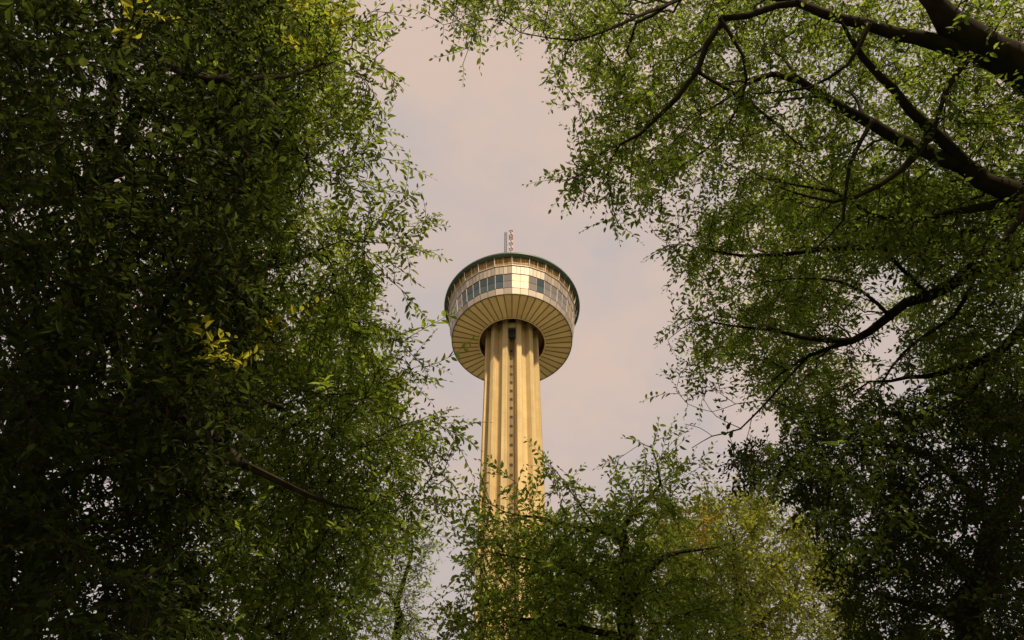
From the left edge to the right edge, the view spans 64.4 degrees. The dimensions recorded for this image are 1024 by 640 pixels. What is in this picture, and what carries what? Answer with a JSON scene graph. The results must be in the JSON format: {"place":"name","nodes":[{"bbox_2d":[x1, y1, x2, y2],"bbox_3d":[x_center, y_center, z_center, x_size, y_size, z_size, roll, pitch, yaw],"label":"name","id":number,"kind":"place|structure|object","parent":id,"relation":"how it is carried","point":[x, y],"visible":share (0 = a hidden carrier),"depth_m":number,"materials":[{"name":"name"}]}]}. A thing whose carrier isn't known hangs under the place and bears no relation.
{"place":"outdoors","nodes":[
{"label":"outdoors","id":0,"kind":"place"},
{"bbox_2d":[0,0,1023,639],"label":"sky","id":1,"kind":"structure","parent":0,"point":[486,138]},
{"label":"ground","id":2,"kind":"structure","parent":0,"visible":0},
{"bbox_2d":[0,0,324,639],"bbox_3d":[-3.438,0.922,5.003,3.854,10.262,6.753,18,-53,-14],"label":"tree","id":3,"kind":"object","parent":2,"relation":"on","point":[51,341],"visible":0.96,"depth_m":4.85,"materials":[{"name":"green plant"}]},
{"bbox_2d":[1,0,491,639],"bbox_3d":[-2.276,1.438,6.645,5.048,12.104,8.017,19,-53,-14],"label":"tree","id":4,"kind":"object","parent":2,"relation":"on","point":[317,534],"visible":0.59,"depth_m":7.32,"materials":[{"name":"green plant"}]},
{"bbox_2d":[331,485,454,639],"bbox_3d":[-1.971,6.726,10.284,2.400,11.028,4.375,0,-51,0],"label":"tree","id":5,"kind":"object","parent":2,"relation":"on","point":[398,629],"visible":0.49,"depth_m":12.77,"materials":[{"name":"green plant"}]},
{"bbox_2d":[410,414,763,639],"bbox_3d":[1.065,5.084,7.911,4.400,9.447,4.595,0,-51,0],"label":"tree","id":6,"kind":"object","parent":2,"relation":"on","point":[559,551],"visible":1,"depth_m":9.44,"materials":[{"name":"green plant"}]},
{"bbox_2d":[490,464,875,639],"bbox_3d":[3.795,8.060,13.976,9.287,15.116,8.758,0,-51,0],"label":"tree","id":7,"kind":"object","parent":2,"relation":"on","point":[792,598],"visible":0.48,"depth_m":14.69,"materials":[{"name":"green plant"}]},
{"bbox_2d":[401,0,1023,303],"bbox_3d":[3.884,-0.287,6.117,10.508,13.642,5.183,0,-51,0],"label":"tree","id":8,"kind":"object","parent":2,"relation":"on","point":[960,39],"visible":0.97,"depth_m":7.71,"materials":[{"name":"green plant"}]},
{"bbox_2d":[639,139,1023,471],"bbox_3d":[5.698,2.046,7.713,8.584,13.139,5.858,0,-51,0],"label":"tree","id":9,"kind":"object","parent":2,"relation":"on","point":[790,291],"visible":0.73,"depth_m":9.12,"materials":[{"name":"green plant"}]},
{"bbox_2d":[711,363,1023,639],"bbox_3d":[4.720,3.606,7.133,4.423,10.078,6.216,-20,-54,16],"label":"tree","id":10,"kind":"object","parent":2,"relation":"on","point":[988,572],"visible":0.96,"depth_m":7.46,"materials":[{"name":"green plant"}]},
{"label":"plaza","id":11,"kind":"structure","parent":0,"visible":0},
{"bbox_2d":[444,230,579,639],"bbox_3d":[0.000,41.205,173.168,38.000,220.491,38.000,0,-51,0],"label":"observation tower","id":12,"kind":"structure","parent":11,"relation":"on","point":[519,313],"depth_m":209.27,"materials":[{"name":"concrete"}]},
{"bbox_2d":[456,296,461,311],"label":"window","id":13,"kind":"structure","parent":12,"relation":"in","point":[459,299],"depth_m":214.83,"materials":[{"name":"beige glass"}]},
{"bbox_2d":[461,290,466,306],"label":"window","id":14,"kind":"structure","parent":12,"relation":"in","point":[464,299],"depth_m":213.57,"materials":[{"name":"grey glass"}]},
{"bbox_2d":[466,286,472,301],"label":"window","id":15,"kind":"structure","parent":12,"relation":"in","point":[468,291],"depth_m":212.84,"materials":[{"name":"grey glass"}]},
{"bbox_2d":[473,282,479,297],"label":"window","id":16,"kind":"structure","parent":12,"relation":"in","point":[476,286],"depth_m":211.70,"materials":[{"name":"grey glass"}]},
{"bbox_2d":[479,279,486,293],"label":"window","id":17,"kind":"structure","parent":12,"relation":"in","point":[483,289],"depth_m":211.34,"materials":[{"name":"grey glass"}]},
{"bbox_2d":[487,276,494,290],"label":"window","id":18,"kind":"structure","parent":12,"relation":"in","point":[490,280],"depth_m":210.67,"materials":[{"name":"grey glass"}]},
{"bbox_2d":[495,275,502,288],"bbox_3d":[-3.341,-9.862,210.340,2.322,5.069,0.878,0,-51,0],"label":"window","id":19,"kind":"structure","parent":12,"relation":"in","point":[498,284],"depth_m":210.34,"materials":[{"name":"grey glass"}]},
{"bbox_2d":[503,274,511,287],"bbox_3d":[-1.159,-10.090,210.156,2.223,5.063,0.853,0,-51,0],"label":"window","id":20,"kind":"structure","parent":12,"relation":"in","point":[507,283],"depth_m":210.13,"materials":[{"name":"beige glass"}]},
{"bbox_2d":[508,328,515,337],"bbox_3d":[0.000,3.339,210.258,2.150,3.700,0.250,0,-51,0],"label":"slot window","id":21,"kind":"structure","parent":12,"relation":"in","point":[511,331],"depth_m":210.11,"materials":[{"name":"black glass"}]},
{"bbox_2d":[512,274,519,287],"bbox_3d":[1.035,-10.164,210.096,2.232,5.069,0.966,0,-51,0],"label":"window","id":22,"kind":"structure","parent":12,"relation":"in","point":[516,283],"depth_m":210.18,"materials":[{"name":"yellow glass"}]},
{"bbox_2d":[520,274,528,288],"bbox_3d":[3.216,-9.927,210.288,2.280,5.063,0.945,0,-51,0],"label":"window","id":23,"kind":"structure","parent":12,"relation":"in","point":[524,278],"depth_m":210.44,"materials":[{"name":"yellow glass"}]},
{"bbox_2d":[528,276,535,290],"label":"window","id":24,"kind":"structure","parent":12,"relation":"in","point":[531,286],"depth_m":210.54,"materials":[{"name":"beige glass"}]},
{"bbox_2d":[536,279,543,293],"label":"window","id":25,"kind":"structure","parent":12,"relation":"in","point":[539,282],"depth_m":211.19,"materials":[{"name":"grey glass"}]},
{"bbox_2d":[544,281,550,296],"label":"window","id":26,"kind":"structure","parent":12,"relation":"in","point":[546,286],"depth_m":211.91,"materials":[{"name":"beige glass"}]},
{"bbox_2d":[550,286,556,301],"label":"window","id":27,"kind":"structure","parent":12,"relation":"in","point":[553,290],"depth_m":212.61,"materials":[{"name":"beige glass"}]},
{"bbox_2d":[557,289,561,305],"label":"window","id":28,"kind":"structure","parent":12,"relation":"in","point":[559,296],"depth_m":213.60,"materials":[{"name":"beige glass"}]},
{"bbox_2d":[561,294,566,310],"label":"window","id":29,"kind":"structure","parent":12,"relation":"in","point":[564,299],"depth_m":215.09,"materials":[{"name":"beige glass"}]},
{"bbox_2d":[566,300,569,316],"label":"window","id":30,"kind":"structure","parent":12,"relation":"in","point":[567,309],"depth_m":215.96,"materials":[{"name":"beige glass"}]},
{"bbox_2d":[569,307,572,322],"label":"window","id":31,"kind":"structure","parent":12,"relation":"in","point":[571,312],"depth_m":217.15,"materials":[{"name":"beige glass"}]}
]}

